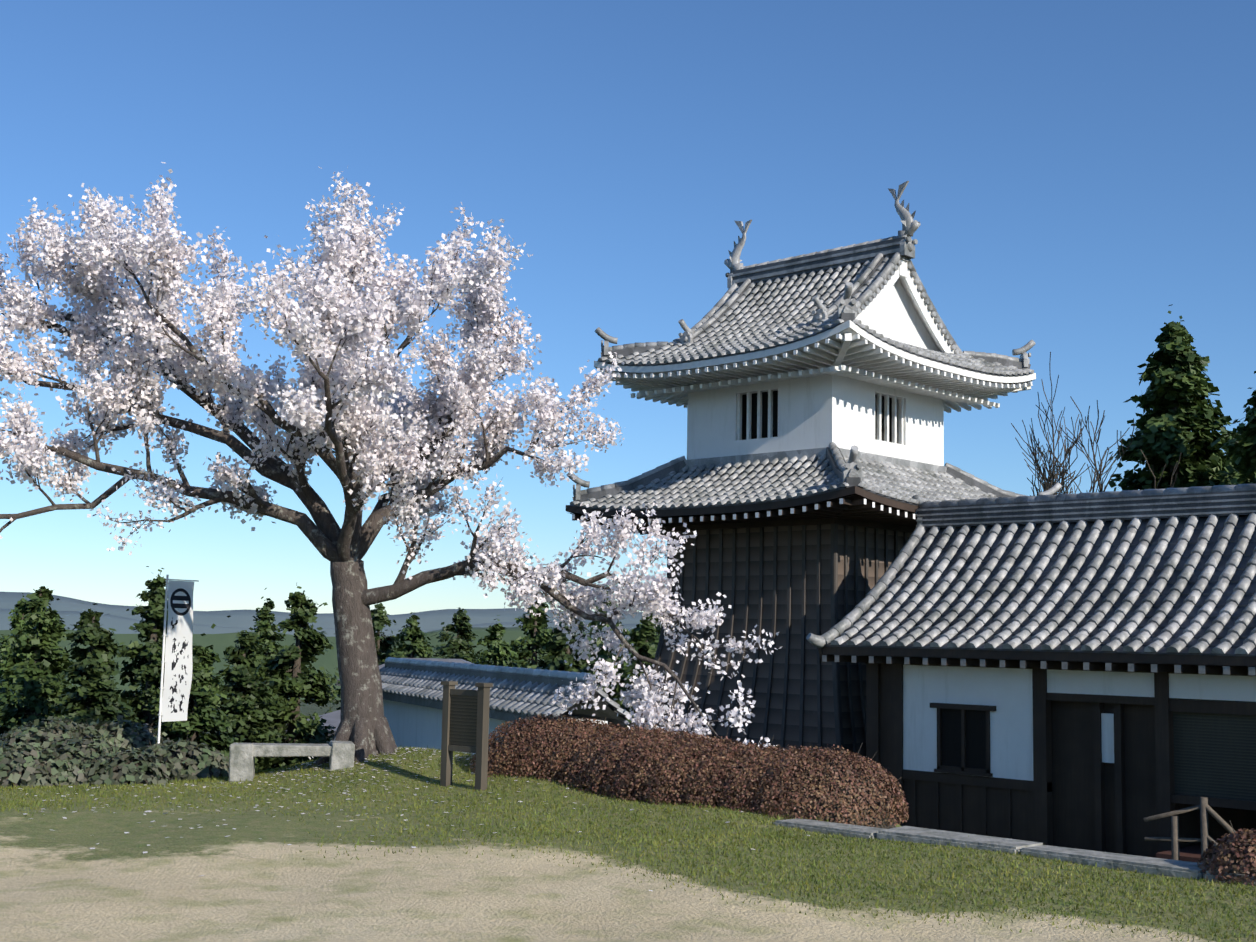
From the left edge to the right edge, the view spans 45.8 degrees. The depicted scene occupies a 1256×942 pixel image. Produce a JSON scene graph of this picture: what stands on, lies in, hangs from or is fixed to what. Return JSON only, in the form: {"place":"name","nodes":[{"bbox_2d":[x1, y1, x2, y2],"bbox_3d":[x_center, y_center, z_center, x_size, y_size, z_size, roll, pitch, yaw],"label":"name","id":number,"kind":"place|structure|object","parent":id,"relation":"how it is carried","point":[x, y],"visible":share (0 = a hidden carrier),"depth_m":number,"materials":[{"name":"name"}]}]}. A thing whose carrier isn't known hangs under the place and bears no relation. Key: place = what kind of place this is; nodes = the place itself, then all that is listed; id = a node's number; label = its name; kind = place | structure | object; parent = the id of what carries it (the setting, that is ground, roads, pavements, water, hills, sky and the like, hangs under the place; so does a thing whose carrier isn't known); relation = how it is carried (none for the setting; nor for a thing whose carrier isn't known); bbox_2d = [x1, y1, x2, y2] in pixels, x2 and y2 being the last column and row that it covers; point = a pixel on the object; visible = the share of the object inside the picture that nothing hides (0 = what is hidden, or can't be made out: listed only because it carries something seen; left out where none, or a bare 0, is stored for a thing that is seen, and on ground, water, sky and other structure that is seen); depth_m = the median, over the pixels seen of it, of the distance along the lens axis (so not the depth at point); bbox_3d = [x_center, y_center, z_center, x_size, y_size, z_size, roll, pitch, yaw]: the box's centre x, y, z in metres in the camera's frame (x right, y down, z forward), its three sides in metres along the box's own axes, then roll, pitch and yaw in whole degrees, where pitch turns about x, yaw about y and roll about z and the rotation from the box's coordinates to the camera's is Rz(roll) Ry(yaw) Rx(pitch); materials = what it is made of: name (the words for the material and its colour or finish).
{"place":"outdoors","nodes":[
{"label":"outdoors","id":0,"kind":"place"},
{"bbox_2d":[0,609,641,636],"bbox_3d":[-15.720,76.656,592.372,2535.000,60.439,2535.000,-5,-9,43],"label":"hills","id":1,"kind":"structure","parent":0,"point":[120,625],"depth_m":1270.12,"materials":[{"name":"green plant"}]},
{"bbox_2d":[0,627,657,699],"bbox_3d":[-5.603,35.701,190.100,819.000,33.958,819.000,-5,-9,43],"label":"forest hill","id":2,"kind":"structure","parent":0,"point":[327,661],"depth_m":412.59,"materials":[{"name":"green plant"}]},
{"bbox_2d":[0,585,662,728],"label":"forest trees","id":3,"kind":"object","parent":2,"relation":"on","point":[552,646],"depth_m":98.93,"materials":[{"name":"green plant"}]},
{"bbox_2d":[0,592,659,629],"bbox_3d":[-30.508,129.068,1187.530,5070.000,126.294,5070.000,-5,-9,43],"label":"hills","id":4,"kind":"structure","parent":0,"point":[432,620],"depth_m":2611.21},
{"bbox_2d":[0,700,1255,941],"bbox_3d":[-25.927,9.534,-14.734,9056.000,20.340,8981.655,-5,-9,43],"label":"ground","id":5,"kind":"structure","parent":0,"point":[202,880],"depth_m":10.24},
{"bbox_2d":[0,715,228,788],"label":"low shrubs","id":6,"kind":"object","parent":5,"relation":"on","point":[92,737],"depth_m":16.66,"materials":[{"name":"green plant"}]},
{"bbox_2d":[0,566,340,772],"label":"conifer trees","id":7,"kind":"object","parent":5,"relation":"on","point":[251,706],"depth_m":33.26,"materials":[{"name":"green plant"}]},
{"bbox_2d":[157,575,198,743],"bbox_3d":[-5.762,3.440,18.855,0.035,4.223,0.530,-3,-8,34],"label":"banner pole","id":8,"kind":"object","parent":5,"relation":"on","point":[161,688],"visible":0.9,"depth_m":18.77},
{"bbox_2d":[162,580,193,721],"bbox_3d":[-5.736,2.296,18.985,0.060,1.780,0.420,-3,-8,33],"label":"banner flag","id":9,"kind":"object","parent":8,"relation":"attached to","point":[178,672],"visible":1,"depth_m":18.98,"materials":[{"name":"white fabric"}]},
{"bbox_2d":[229,741,354,781],"bbox_3d":[-3.826,3.312,16.943,1.381,0.452,0.420,2,-6,-12],"label":"stone bench","id":10,"kind":"object","parent":5,"relation":"on","point":[340,754],"visible":0.79,"depth_m":16.79,"materials":[{"name":"grey stone"}]},
{"bbox_2d":[286,658,473,758],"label":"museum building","id":11,"kind":"structure","parent":5,"relation":"on","point":[333,719],"depth_m":56.19,"materials":[{"name":"grey"}]},
{"bbox_2d":[0,178,773,765],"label":"cherry tree trunk","id":12,"kind":"object","parent":5,"relation":"on","point":[364,724],"visible":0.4,"depth_m":17.57,"materials":[{"name":"brown plant"}]},
{"bbox_2d":[0,162,783,749],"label":"cherry blossoms","id":13,"kind":"object","parent":12,"relation":"attached to","point":[374,304],"visible":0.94,"depth_m":17.27,"materials":[{"name":"plant"}]},
{"bbox_2d":[6,747,809,890],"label":"fallen petals","id":14,"kind":"object","parent":5,"relation":"on","point":[323,791],"visible":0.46,"depth_m":15.62,"materials":[{"name":"pink plant"}]},
{"bbox_2d":[440,681,492,790],"bbox_3d":[-1.729,2.977,15.708,0.661,1.480,0.130,-4,-8,40],"label":"info sign","id":15,"kind":"object","parent":5,"relation":"on","point":[465,720],"visible":0.88,"depth_m":15.71,"materials":[{"name":"brown wood"}]},
{"bbox_2d":[379,657,629,754],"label":"boundary wall","id":16,"kind":"structure","parent":5,"relation":"on","point":[412,690],"depth_m":28.45,"materials":[{"name":"tile"}]},
{"bbox_2d":[0,745,1255,941],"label":"grass tufts","id":17,"kind":"object","parent":5,"relation":"on","point":[534,834],"visible":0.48,"depth_m":12.09,"materials":[{"name":"green plant"}]},
{"bbox_2d":[468,711,909,828],"bbox_3d":[0.479,3.082,15.648,5.406,0.965,2.078,-5,-9,43],"label":"hedge shrub","id":18,"kind":"object","parent":5,"relation":"on","point":[589,741],"depth_m":14.62,"materials":[{"name":"brown plant"}]},
{"bbox_2d":[566,181,1061,760],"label":"castle turret","id":19,"kind":"structure","parent":5,"relation":"on","point":[816,395],"depth_m":31.17,"materials":[{"name":"paint"}]},
{"bbox_2d":[773,818,1255,884],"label":"kerb stones","id":20,"kind":"object","parent":5,"relation":"on","point":[1158,866],"visible":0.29,"depth_m":11.89,"materials":[{"name":"grey stone"}]},
{"bbox_2d":[806,484,1255,863],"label":"gate house","id":21,"kind":"structure","parent":5,"relation":"on","point":[1077,671],"depth_m":24.31,"materials":[{"name":"tile"}]},
{"bbox_2d":[1011,352,1180,495],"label":"bare tree","id":22,"kind":"object","parent":5,"relation":"on","point":[1049,482],"visible":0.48,"depth_m":47.25,"materials":[{"name":"brown plant"}]},
{"bbox_2d":[1109,304,1255,490],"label":"conifer trees","id":23,"kind":"object","parent":5,"relation":"on","point":[1175,367],"depth_m":50.79,"materials":[{"name":"green plant"}]},
{"bbox_2d":[1197,821,1255,885],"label":"bush","id":24,"kind":"object","parent":5,"relation":"on","point":[1244,836],"depth_m":10.67,"materials":[{"name":"brown plant"}]},
{"bbox_2d":[0,0,1255,614],"label":"sky","id":25,"kind":"structure","parent":0,"point":[1077,172],"materials":[{"name":"blue"}]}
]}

